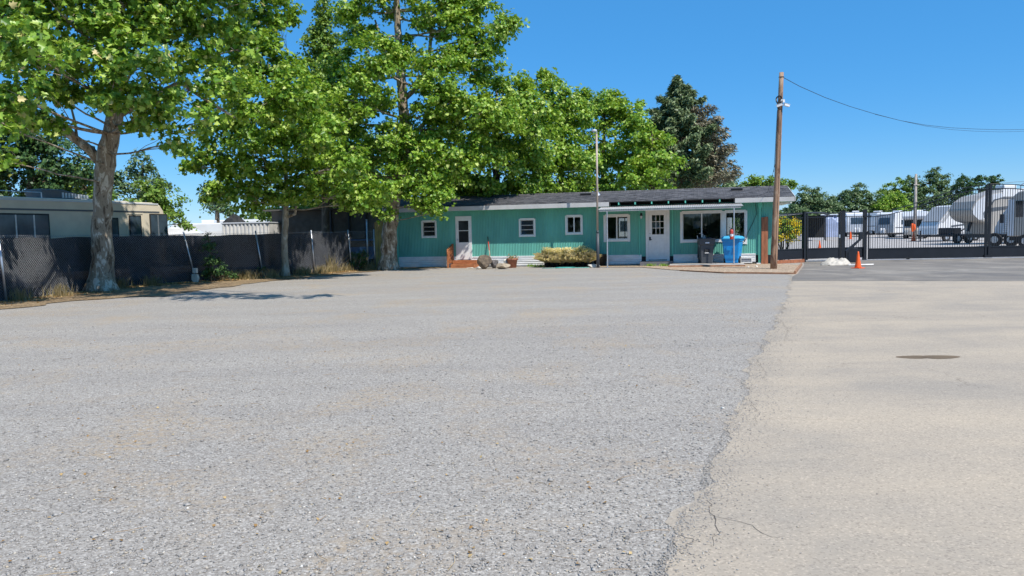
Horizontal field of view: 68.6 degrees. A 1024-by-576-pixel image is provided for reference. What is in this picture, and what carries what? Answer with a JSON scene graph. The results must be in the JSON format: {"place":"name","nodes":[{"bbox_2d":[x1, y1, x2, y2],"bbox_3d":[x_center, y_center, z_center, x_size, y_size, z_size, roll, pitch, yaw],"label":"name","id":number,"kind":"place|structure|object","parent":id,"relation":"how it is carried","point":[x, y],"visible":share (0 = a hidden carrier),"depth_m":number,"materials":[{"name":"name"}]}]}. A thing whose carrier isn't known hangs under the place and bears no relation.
{"place":"outdoors","nodes":[
{"label":"outdoors","id":0,"kind":"place"},
{"bbox_2d":[168,227,221,235],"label":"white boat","id":1,"kind":"object","parent":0,"point":[172,230],"visible":0.08,"depth_m":46.12,"materials":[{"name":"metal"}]},
{"bbox_2d":[0,267,440,308],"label":"dirt verge","id":2,"kind":"structure","parent":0,"point":[162,290],"depth_m":23.50,"materials":[{"name":"soil"}]},
{"bbox_2d":[0,0,268,291],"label":"plane tree","id":3,"kind":"object","parent":2,"relation":"on","point":[113,27],"visible":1,"depth_m":20.55,"materials":[{"name":"green plant"}]},
{"bbox_2d":[0,229,375,300],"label":"chain link fence","id":4,"kind":"object","parent":2,"relation":"on","point":[35,265],"visible":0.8,"depth_m":26.85,"materials":[{"name":"fabric"}]},
{"bbox_2d":[0,268,376,305],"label":"fallen leaves","id":5,"kind":"object","parent":2,"relation":"on","point":[175,283],"visible":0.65,"depth_m":26.79,"materials":[{"name":"plant"}]},
{"bbox_2d":[7,261,377,300],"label":"dry weeds","id":6,"kind":"object","parent":2,"relation":"on","point":[59,292],"visible":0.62,"depth_m":28.71,"materials":[{"name":"plant"}]},
{"bbox_2d":[191,268,199,281],"bbox_3d":[-11.638,-0.472,27.559,0.296,0.520,0.100,0,4,17],"label":"cement block","id":7,"kind":"object","parent":2,"relation":"on","point":[195,278],"depth_m":27.52,"materials":[{"name":"concrete"}]},
{"bbox_2d":[199,231,238,280],"bbox_3d":[-10.948,-1.175,27.954,1.460,1.909,0.829,-1,4,0],"label":"climbing vine","id":8,"kind":"object","parent":2,"relation":"on","point":[209,270],"visible":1,"depth_m":27.95,"materials":[{"name":"green plant"}]},
{"bbox_2d":[171,0,403,276],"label":"plane tree","id":9,"kind":"object","parent":2,"relation":"on","point":[299,103],"visible":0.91,"depth_m":27.88,"materials":[{"name":"green plant"}]},
{"bbox_2d":[323,251,375,271],"bbox_3d":[-7.855,-1.242,34.276,2.493,0.947,3.353,0,4,17],"label":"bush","id":10,"kind":"object","parent":2,"relation":"on","point":[331,262],"visible":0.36,"depth_m":34.63,"materials":[{"name":"plant"}]},
{"bbox_2d":[346,249,370,269],"bbox_3d":[-7.116,-1.309,34.475,1.294,1.046,0.745,-1,4,0],"label":"bush","id":11,"kind":"object","parent":2,"relation":"on","point":[360,263],"visible":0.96,"depth_m":34.43,"materials":[{"name":"green plant"}]},
{"bbox_2d":[374,221,382,264],"bbox_3d":[-6.273,-2.210,37.459,1.100,2.280,0.070,-2,4,-10],"label":"board fence","id":12,"kind":"object","parent":2,"relation":"on","point":[378,236],"visible":0.18,"depth_m":37.34,"materials":[{"name":"wood"}]},
{"bbox_2d":[314,0,530,269],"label":"plane tree","id":13,"kind":"object","parent":2,"relation":"on","point":[452,109],"visible":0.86,"depth_m":32.60,"materials":[{"name":"green plant"}]},
{"bbox_2d":[0,261,818,575],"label":"gravel lot","id":14,"kind":"structure","parent":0,"point":[434,301],"depth_m":6.81,"materials":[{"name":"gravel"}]},
{"bbox_2d":[0,109,94,196],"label":"shade tree","id":15,"kind":"object","parent":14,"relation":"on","point":[29,153],"visible":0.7,"depth_m":39.03,"materials":[{"name":"green plant"}]},
{"bbox_2d":[122,177,196,230],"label":"shade tree","id":16,"kind":"object","parent":14,"relation":"on","point":[157,194],"visible":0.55,"depth_m":43.42,"materials":[{"name":"green plant"}]},
{"bbox_2d":[221,222,279,234],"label":"corrugated shed","id":17,"kind":"structure","parent":14,"relation":"on","point":[232,228],"depth_m":38.83,"materials":[{"name":"metal"}]},
{"bbox_2d":[223,214,244,222],"bbox_3d":[-14.676,-3.680,39.621,1.192,0.456,0.828,-1,4,0],"label":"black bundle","id":18,"kind":"object","parent":17,"relation":"attached to","point":[233,218],"visible":0.88,"depth_m":39.42,"materials":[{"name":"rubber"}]},
{"bbox_2d":[263,208,383,264],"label":"dark shed","id":19,"kind":"structure","parent":14,"relation":"on","point":[306,222],"depth_m":39.88,"materials":[{"name":"black metal"}]},
{"bbox_2d":[1,301,648,573],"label":"scattered leaves","id":20,"kind":"object","parent":14,"relation":"on","point":[387,542],"visible":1,"depth_m":4.57,"materials":[{"name":"plant"}]},
{"bbox_2d":[284,0,389,232],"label":"columnar tree","id":21,"kind":"object","parent":14,"relation":"on","point":[320,38],"visible":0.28,"depth_m":37.93,"materials":[{"name":"green plant"}]},
{"bbox_2d":[15,334,700,575],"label":"straw bits","id":22,"kind":"object","parent":14,"relation":"on","point":[357,472],"visible":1,"depth_m":4.65,"materials":[{"name":"beige plant"}]},
{"bbox_2d":[350,239,381,259],"bbox_3d":[-7.684,-1.911,40.053,3.884,1.419,1.846,-2,4,-12],"label":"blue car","id":23,"kind":"object","parent":14,"relation":"on","point":[361,245],"depth_m":39.16,"materials":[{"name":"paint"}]},
{"bbox_2d":[247,121,491,221],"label":"leafy tree","id":24,"kind":"object","parent":14,"relation":"on","point":[268,218],"visible":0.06,"depth_m":44.06,"materials":[{"name":"green plant"}]},
{"bbox_2d":[447,244,478,267],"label":"wooden steps","id":25,"kind":"structure","parent":14,"relation":"on","point":[460,263],"depth_m":35.20,"materials":[{"name":"brown wood"}]},
{"bbox_2d":[477,255,491,268],"bbox_3d":[-1.230,-1.159,33.472,0.683,0.651,0.361,-2,4,-11],"label":"rock","id":26,"kind":"object","parent":14,"relation":"on","point":[484,261],"visible":1,"depth_m":33.33,"materials":[{"name":"stone"}]},
{"bbox_2d":[408,67,566,197],"bbox_3d":[-1.483,-5.923,37.546,9.147,9.723,6.354,0,4,16],"label":"leafy tree","id":27,"kind":"object","parent":14,"relation":"on","point":[536,161],"visible":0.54,"depth_m":36.46,"materials":[{"name":"green plant"}]},
{"bbox_2d":[506,254,518,267],"bbox_3d":[0.035,-1.240,34.092,0.568,0.639,0.674,-1,4,0],"label":"terracotta pot","id":28,"kind":"object","parent":14,"relation":"on","point":[512,261],"visible":0.99,"depth_m":33.94,"materials":[{"name":"ceramic"}]},
{"bbox_2d":[532,246,560,266],"bbox_3d":[1.518,-1.410,33.848,1.266,0.952,1.475,-3,5,-27],"label":"bush","id":29,"kind":"object","parent":14,"relation":"on","point":[539,256],"depth_m":33.66,"materials":[{"name":"beige plant"}]},
{"bbox_2d":[536,248,561,266],"bbox_3d":[1.833,-1.381,33.763,1.634,0.894,1.402,-4,5,-36],"label":"grass pot","id":30,"kind":"object","parent":14,"relation":"on","point":[552,264],"depth_m":33.64,"materials":[{"name":"beige plant"}]},
{"bbox_2d":[545,249,563,266],"bbox_3d":[1.964,-1.363,33.754,1.291,0.855,1.504,-5,6,-40],"label":"grass pot","id":31,"kind":"object","parent":14,"relation":"on","point":[556,263],"depth_m":33.60,"materials":[{"name":"beige plant"}]},
{"bbox_2d":[549,251,569,266],"bbox_3d":[2.268,-1.333,33.769,1.415,0.780,1.214,-1,4,-4],"label":"grass pot","id":32,"kind":"object","parent":14,"relation":"on","point":[561,262],"depth_m":33.51,"materials":[{"name":"beige plastic"}]},
{"bbox_2d":[525,75,611,193],"bbox_3d":[2.787,-6.465,40.578,5.232,10.171,4.231,-1,4,0],"label":"leafy tree","id":33,"kind":"object","parent":14,"relation":"on","point":[571,181],"visible":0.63,"depth_m":39.94,"materials":[{"name":"green plant"}]},
{"bbox_2d":[559,247,577,266],"bbox_3d":[2.560,-1.406,33.652,1.361,0.930,1.586,-1,4,1],"label":"grass pot","id":34,"kind":"object","parent":14,"relation":"on","point":[565,256],"depth_m":33.50,"materials":[{"name":"beige plant"}]},
{"bbox_2d":[563,247,589,266],"bbox_3d":[2.877,-1.399,33.540,1.424,0.919,1.659,-4,5,-32],"label":"grass pot","id":35,"kind":"object","parent":14,"relation":"on","point":[577,263],"depth_m":33.30,"materials":[{"name":"beige plant"}]},
{"bbox_2d":[571,245,595,266],"bbox_3d":[3.173,-1.440,33.455,1.599,1.002,1.372,-3,4,-19],"label":"bush","id":36,"kind":"object","parent":14,"relation":"on","point":[585,254],"depth_m":33.29,"materials":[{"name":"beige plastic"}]},
{"bbox_2d":[382,185,795,267],"bbox_3d":[3.352,-2.959,35.705,18.619,3.691,6.533,0,4,13],"label":"mobile home","id":37,"kind":"object","parent":14,"relation":"on","point":[665,224],"visible":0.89,"depth_m":34.47,"materials":[{"name":"teal"}]},
{"bbox_2d":[421,220,436,237],"bbox_3d":[-3.984,-2.826,36.076,0.780,0.862,0.080,0,4,13],"label":"window","id":38,"kind":"structure","parent":37,"relation":"in","point":[426,229],"depth_m":36.08,"materials":[{"name":"white paint"}]},
{"bbox_2d":[456,217,470,259],"bbox_3d":[-2.300,-2.353,35.656,0.682,2.006,0.085,0,4,13],"label":"door","id":39,"kind":"structure","parent":37,"relation":"in","point":[463,223],"depth_m":35.67,"materials":[{"name":"white paint"}]},
{"bbox_2d":[519,218,535,236],"bbox_3d":[0.708,-2.816,34.952,0.790,0.872,0.080,0,4,13],"label":"window","id":40,"kind":"structure","parent":37,"relation":"in","point":[529,231],"depth_m":34.95,"materials":[{"name":"white paint"}]},
{"bbox_2d":[565,215,582,234],"bbox_3d":[2.846,-2.898,34.435,0.810,0.922,0.085,0,4,13],"label":"window","id":41,"kind":"structure","parent":37,"relation":"in","point":[581,216],"depth_m":34.42,"materials":[{"name":"white paint"}]},
{"bbox_2d":[603,214,629,241],"bbox_3d":[4.751,-2.718,33.993,1.200,1.255,0.085,0,4,13],"label":"window","id":42,"kind":"structure","parent":37,"relation":"in","point":[609,215],"depth_m":33.97,"materials":[{"name":"white paint"}]},
{"bbox_2d":[648,211,666,259],"bbox_3d":[6.523,-2.340,33.556,0.800,2.140,0.105,0,4,13],"label":"door","id":43,"kind":"structure","parent":37,"relation":"in","point":[657,242],"depth_m":33.58,"materials":[{"name":"white paint"}]},
{"bbox_2d":[619,218,731,238],"bbox_3d":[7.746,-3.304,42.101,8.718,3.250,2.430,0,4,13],"label":"window pane","id":44,"kind":"object","parent":37,"relation":"in","point":[622,234],"visible":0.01,"depth_m":41.23,"materials":[{"name":"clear glass"}]},
{"bbox_2d":[680,210,743,242],"bbox_3d":[8.912,-2.721,33.129,2.880,1.415,0.346,0,4,14],"label":"window","id":45,"kind":"structure","parent":37,"relation":"in","point":[698,219],"depth_m":33.21,"materials":[{"name":"white paint"}]},
{"bbox_2d":[723,210,746,243],"bbox_3d":[9.760,-2.660,32.794,1.000,1.503,0.080,0,4,13],"label":"window","id":46,"kind":"structure","parent":37,"relation":"in","point":[726,211],"depth_m":32.70,"materials":[{"name":"white paint"}]},
{"bbox_2d":[578,248,601,266],"bbox_3d":[3.339,-1.370,33.453,1.241,0.854,1.446,-1,4,-3],"label":"grass pot","id":47,"kind":"object","parent":14,"relation":"on","point":[593,256],"depth_m":33.15,"materials":[{"name":"beige plastic"}]},
{"bbox_2d":[592,129,599,267],"bbox_3d":[3.591,-3.818,32.204,0.285,5.911,0.240,-1,4,0],"label":"lamp pole","id":48,"kind":"object","parent":14,"relation":"on","point":[597,236],"visible":1,"depth_m":32.26,"materials":[{"name":"grey metal"}]},
{"bbox_2d":[605,111,690,190],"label":"leafy tree","id":49,"kind":"object","parent":14,"relation":"on","point":[648,167],"visible":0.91,"depth_m":42.82,"materials":[{"name":"green plant"}]},
{"bbox_2d":[600,264,798,271],"bbox_3d":[7.120,-0.833,30.650,8.676,0.001,7.496,1,5,23],"label":"mulch bed","id":50,"kind":"object","parent":14,"relation":"on","point":[780,268],"visible":0.78,"depth_m":29.57,"materials":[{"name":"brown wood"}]},
{"bbox_2d":[594,244,606,265],"bbox_3d":[3.973,-1.473,33.816,0.720,0.981,0.720,-1,4,0],"label":"planter tub","id":51,"kind":"object","parent":50,"relation":"on","point":[603,259],"visible":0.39,"depth_m":33.59,"materials":[{"name":"black plastic"}]},
{"bbox_2d":[640,261,672,265],"bbox_3d":[6.401,-1.083,33.213,1.400,0.190,0.900,0,4,13],"label":"door step","id":52,"kind":"object","parent":50,"relation":"on","point":[644,263],"depth_m":32.84,"materials":[{"name":"concrete"}]},
{"bbox_2d":[668,265,744,266],"bbox_3d":[8.049,-0.907,31.079,3.100,0.085,0.040,0,4,14],"label":"edging board","id":53,"kind":"object","parent":50,"relation":"on","point":[702,265],"visible":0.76,"depth_m":31.10,"materials":[{"name":"wood"}]},
{"bbox_2d":[670,262,744,264],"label":"concrete slab","id":54,"kind":"structure","parent":50,"relation":"on","point":[720,263],"depth_m":31.74,"materials":[{"name":"concrete"}]},
{"bbox_2d":[696,237,715,262],"bbox_3d":[8.403,-1.639,32.529,0.720,1.116,0.950,-1,4,7],"label":"trash bin","id":55,"kind":"object","parent":54,"relation":"on","point":[705,249],"visible":0.99,"depth_m":32.16,"materials":[{"name":"grey plastic"}]},
{"bbox_2d":[720,236,744,262],"bbox_3d":[9.450,-1.656,32.127,0.860,1.165,0.880,1,5,28],"label":"recycling bin","id":56,"kind":"object","parent":54,"relation":"on","point":[727,242],"visible":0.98,"depth_m":31.85,"materials":[{"name":"blue plastic"}]},
{"bbox_2d":[761,217,767,263],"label":"redwood planks","id":57,"kind":"object","parent":50,"relation":"on","point":[764,240],"visible":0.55,"depth_m":32.40,"materials":[{"name":"wood"}]},
{"bbox_2d":[770,72,789,268],"bbox_3d":[10.068,-4.319,28.174,0.665,7.442,0.360,-1,4,0],"label":"power pole","id":58,"kind":"object","parent":50,"relation":"on","point":[775,218],"visible":0.99,"depth_m":28.16,"materials":[{"name":"brown wood"}]},
{"bbox_2d":[785,78,1023,129],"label":"overhead wire","id":59,"kind":"object","parent":58,"relation":"attached to","point":[896,119],"visible":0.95,"depth_m":39.51,"materials":[{"name":"black metal"}]},
{"bbox_2d":[725,272,793,273],"bbox_3d":[8.514,-0.517,25.855,2.306,0.060,0.050,1,5,32],"label":"edging board","id":60,"kind":"object","parent":14,"relation":"on","point":[759,272],"visible":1,"depth_m":25.82,"materials":[{"name":"wood"}]},
{"bbox_2d":[777,259,804,263],"bbox_3d":[12.113,-1.160,32.913,1.977,0.150,0.040,-3,5,-26],"label":"base plank","id":61,"kind":"object","parent":14,"relation":"on","point":[791,261],"visible":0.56,"depth_m":32.98,"materials":[{"name":"wood"}]},
{"bbox_2d":[777,212,805,261],"bbox_3d":[12.106,-2.213,32.980,2.145,2.240,0.140,-3,5,-25],"label":"steel fence","id":62,"kind":"object","parent":14,"relation":"on","point":[789,253],"visible":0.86,"depth_m":33.16,"materials":[{"name":"metal"}]},
{"bbox_2d":[0,0,1023,227],"label":"sky","id":63,"kind":"structure","parent":0,"point":[957,65],"materials":[{"name":"blue"}]},
{"bbox_2d":[664,272,1023,575],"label":"driveway","id":64,"kind":"structure","parent":0,"point":[930,451],"depth_m":5.46,"materials":[{"name":"concrete"}]},
{"bbox_2d":[679,321,787,549],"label":"driveway cracks","id":65,"kind":"object","parent":64,"relation":"on","point":[711,504],"visible":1,"depth_m":4.11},
{"bbox_2d":[647,301,877,575],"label":"stray gravel","id":66,"kind":"structure","parent":64,"relation":"on","point":[661,560],"depth_m":4.67,"materials":[{"name":"gravel"}]},
{"bbox_2d":[921,355,959,358],"bbox_3d":[5.144,0.825,8.983,0.443,0.001,0.248,-1,4,0],"label":"manhole cover","id":67,"kind":"object","parent":64,"relation":"on","point":[937,356],"visible":1,"depth_m":8.99,"materials":[{"name":"metal"}]},
{"bbox_2d":[735,234,1017,261],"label":"storage yard","id":68,"kind":"structure","parent":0,"point":[816,242],"depth_m":63.56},
{"bbox_2d":[716,175,745,187],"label":"round tree","id":69,"kind":"object","parent":68,"relation":"on","point":[732,184],"visible":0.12,"depth_m":64.78,"materials":[{"name":"green plant"}]},
{"bbox_2d":[739,174,799,190],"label":"round tree","id":70,"kind":"object","parent":68,"relation":"on","point":[757,181],"visible":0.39,"depth_m":71.05,"materials":[{"name":"green plant"}]},
{"bbox_2d":[779,216,801,259],"bbox_3d":[12.467,-2.267,34.538,1.963,2.130,1.043,-1,4,0],"label":"yellow bush","id":71,"kind":"object","parent":68,"relation":"on","point":[783,230],"visible":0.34,"depth_m":34.26,"materials":[{"name":"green plant"}]},
{"bbox_2d":[779,212,829,239],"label":"dark canopy","id":72,"kind":"object","parent":68,"relation":"on","point":[815,231],"visible":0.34,"depth_m":84.88,"materials":[{"name":"fabric"}]},
{"bbox_2d":[779,185,841,222],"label":"round tree","id":73,"kind":"object","parent":68,"relation":"on","point":[816,200],"visible":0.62,"depth_m":124.37,"materials":[{"name":"green plant"}]},
{"bbox_2d":[821,214,838,236],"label":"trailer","id":74,"kind":"object","parent":68,"relation":"on","point":[834,225],"visible":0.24,"depth_m":105.30,"materials":[{"name":"metal"}]},
{"bbox_2d":[824,182,881,212],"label":"round tree","id":75,"kind":"object","parent":68,"relation":"on","point":[849,200],"visible":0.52,"depth_m":130.49,"materials":[{"name":"green plant"}]},
{"bbox_2d":[845,211,862,236],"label":"travel trailer","id":76,"kind":"object","parent":68,"relation":"on","point":[853,228],"visible":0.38,"depth_m":103.95,"materials":[{"name":"white metal"}]},
{"bbox_2d":[867,211,891,234],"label":"travel trailer","id":77,"kind":"object","parent":68,"relation":"on","point":[873,225],"visible":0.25,"depth_m":119.84,"materials":[{"name":"white metal"}]},
{"bbox_2d":[876,210,910,236],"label":"travel trailer","id":78,"kind":"object","parent":68,"relation":"on","point":[890,223],"visible":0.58,"depth_m":91.58,"materials":[{"name":"white metal"}]},
{"bbox_2d":[874,176,913,210],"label":"round tree","id":79,"kind":"object","parent":68,"relation":"on","point":[887,191],"visible":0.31,"depth_m":140.28,"materials":[{"name":"green plant"}]},
{"bbox_2d":[870,190,919,211],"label":"round tree","id":80,"kind":"object","parent":68,"relation":"on","point":[888,203],"visible":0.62,"depth_m":128.44,"materials":[{"name":"green plant"}]},
{"bbox_2d":[902,211,927,238],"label":"camper truck","id":81,"kind":"object","parent":68,"relation":"on","point":[909,222],"visible":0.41,"depth_m":81.50,"materials":[{"name":"white metal"}]},
{"bbox_2d":[912,174,919,239],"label":"wooden pole","id":82,"kind":"object","parent":68,"relation":"on","point":[915,184],"visible":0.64,"depth_m":72.83,"materials":[{"name":"grey wood"}]},
{"bbox_2d":[903,166,963,210],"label":"round tree","id":83,"kind":"object","parent":68,"relation":"on","point":[923,190],"visible":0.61,"depth_m":134.38,"materials":[{"name":"green plant"}]},
{"bbox_2d":[919,205,978,241],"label":"travel trailer","id":84,"kind":"object","parent":68,"relation":"on","point":[936,221],"visible":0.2,"depth_m":66.58,"materials":[{"name":"white metal"}]},
{"bbox_2d":[936,228,972,243],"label":"trailer frame","id":85,"kind":"object","parent":68,"relation":"on","point":[954,235],"visible":0.66,"depth_m":58.75,"materials":[{"name":"black metal"}]},
{"bbox_2d":[953,173,1005,197],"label":"round tree","id":86,"kind":"object","parent":68,"relation":"on","point":[992,179],"visible":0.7,"depth_m":132.74,"materials":[{"name":"green plant"}]},
{"bbox_2d":[949,185,1023,243],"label":"fifth wheel trailer","id":87,"kind":"object","parent":68,"relation":"on","point":[979,211],"visible":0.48,"depth_m":54.31,"materials":[{"name":"white metal"}]},
{"bbox_2d":[991,209,1017,245],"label":"cargo trailer","id":88,"kind":"object","parent":68,"relation":"on","point":[1003,235],"visible":0.38,"depth_m":49.70,"materials":[{"name":"black metal"}]},
{"bbox_2d":[1000,183,1023,245],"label":"motorhome","id":89,"kind":"object","parent":68,"relation":"on","point":[1016,216],"visible":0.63,"depth_m":46.46,"materials":[{"name":"white metal"}]},
{"bbox_2d":[1016,201,1023,216],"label":"window","id":90,"kind":"structure","parent":89,"relation":"in","point":[1019,202],"depth_m":46.24,"materials":[{"name":"black glass"}]},
{"bbox_2d":[792,258,1023,280],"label":"asphalt apron","id":91,"kind":"object","parent":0,"point":[994,269],"visible":1,"depth_m":25.59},
{"bbox_2d":[821,258,850,264],"bbox_3d":[13.121,-1.091,30.434,1.242,0.307,0.812,-1,4,0],"label":"plastic sheet","id":92,"kind":"object","parent":91,"relation":"on","point":[834,261],"visible":1,"depth_m":30.22,"materials":[{"name":"plastic"}]},
{"bbox_2d":[845,232,862,262],"bbox_3d":[14.640,-1.750,32.244,0.740,1.300,0.270,-2,4,-6],"label":"gate opener","id":93,"kind":"object","parent":91,"relation":"on","point":[850,254],"visible":0.75,"depth_m":32.15,"materials":[{"name":"black metal"}]},
{"bbox_2d":[840,209,871,259],"bbox_3d":[15.503,-2.380,33.870,1.344,2.300,0.235,-1,4,-2],"label":"steel fence","id":94,"kind":"object","parent":91,"relation":"on","point":[862,250],"visible":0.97,"depth_m":33.84,"materials":[{"name":"metal"}]},
{"bbox_2d":[806,212,840,259],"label":"walk gate","id":95,"kind":"structure","parent":94,"relation":"attached to","point":[820,253],"depth_m":33.64,"materials":[{"name":"black metal"}]},
{"bbox_2d":[891,257,1023,259],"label":"gate track","id":96,"kind":"structure","parent":91,"relation":"on","point":[951,258],"depth_m":33.51,"materials":[{"name":"metal"}]},
{"bbox_2d":[867,184,1023,258],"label":"sliding gate","id":97,"kind":"structure","parent":96,"relation":"on","point":[987,249],"depth_m":33.48,"materials":[{"name":"black metal"}]},
{"label":"ground","id":98,"kind":"structure","parent":0,"visible":0},
{"bbox_2d":[0,189,167,237],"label":"motorhome","id":99,"kind":"object","parent":98,"relation":"on","point":[46,212],"visible":0.29,"depth_m":26.05,"materials":[{"name":"beige metal"}]},
{"bbox_2d":[0,213,50,237],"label":"window","id":100,"kind":"structure","parent":99,"relation":"in","point":[17,224],"depth_m":24.56,"materials":[{"name":"black glass"}]},
{"bbox_2d":[112,218,118,236],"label":"window","id":101,"kind":"structure","parent":99,"relation":"in","point":[115,224],"depth_m":27.77,"materials":[{"name":"black glass"}]},
{"bbox_2d":[129,215,141,235],"bbox_3d":[-14.360,-2.321,28.613,0.035,0.905,0.564,0,5,22],"label":"window","id":102,"kind":"structure","parent":99,"relation":"in","point":[135,225],"depth_m":28.59,"materials":[{"name":"black glass"}]},
{"bbox_2d":[149,214,167,235],"bbox_3d":[-13.952,-2.441,29.640,0.041,0.975,0.868,0,5,22],"label":"window","id":103,"kind":"structure","parent":99,"relation":"in","point":[158,222],"depth_m":29.60,"materials":[{"name":"grey glass"}]},
{"bbox_2d":[52,159,118,200],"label":"shade tree","id":104,"kind":"object","parent":98,"relation":"on","point":[88,190],"visible":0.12,"depth_m":45.48,"materials":[{"name":"green plant"}]},
{"bbox_2d":[113,147,175,199],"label":"shade tree","id":105,"kind":"object","parent":98,"relation":"on","point":[119,179],"visible":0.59,"depth_m":54.28,"materials":[{"name":"green plant"}]},
{"bbox_2d":[170,220,221,232],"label":"travel trailer","id":106,"kind":"object","parent":98,"relation":"on","point":[203,226],"visible":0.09,"depth_m":54.86,"materials":[{"name":"white metal"}]},
{"bbox_2d":[196,178,237,222],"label":"shade tree","id":107,"kind":"object","parent":98,"relation":"on","point":[216,208],"visible":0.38,"depth_m":57.55,"materials":[{"name":"green plant"}]},
{"bbox_2d":[241,204,860,234],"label":"trees","id":108,"kind":"object","parent":98,"relation":"on","point":[737,223],"visible":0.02,"depth_m":164.99,"materials":[{"name":"green plant"}]},
{"bbox_2d":[565,87,652,191],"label":"leafy tree","id":109,"kind":"object","parent":98,"relation":"on","point":[612,105],"visible":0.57,"depth_m":45.52,"materials":[{"name":"green plant"}]},
{"bbox_2d":[630,74,743,188],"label":"conifer tree","id":110,"kind":"object","parent":98,"relation":"on","point":[676,114],"visible":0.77,"depth_m":55.49,"materials":[{"name":"green plant"}]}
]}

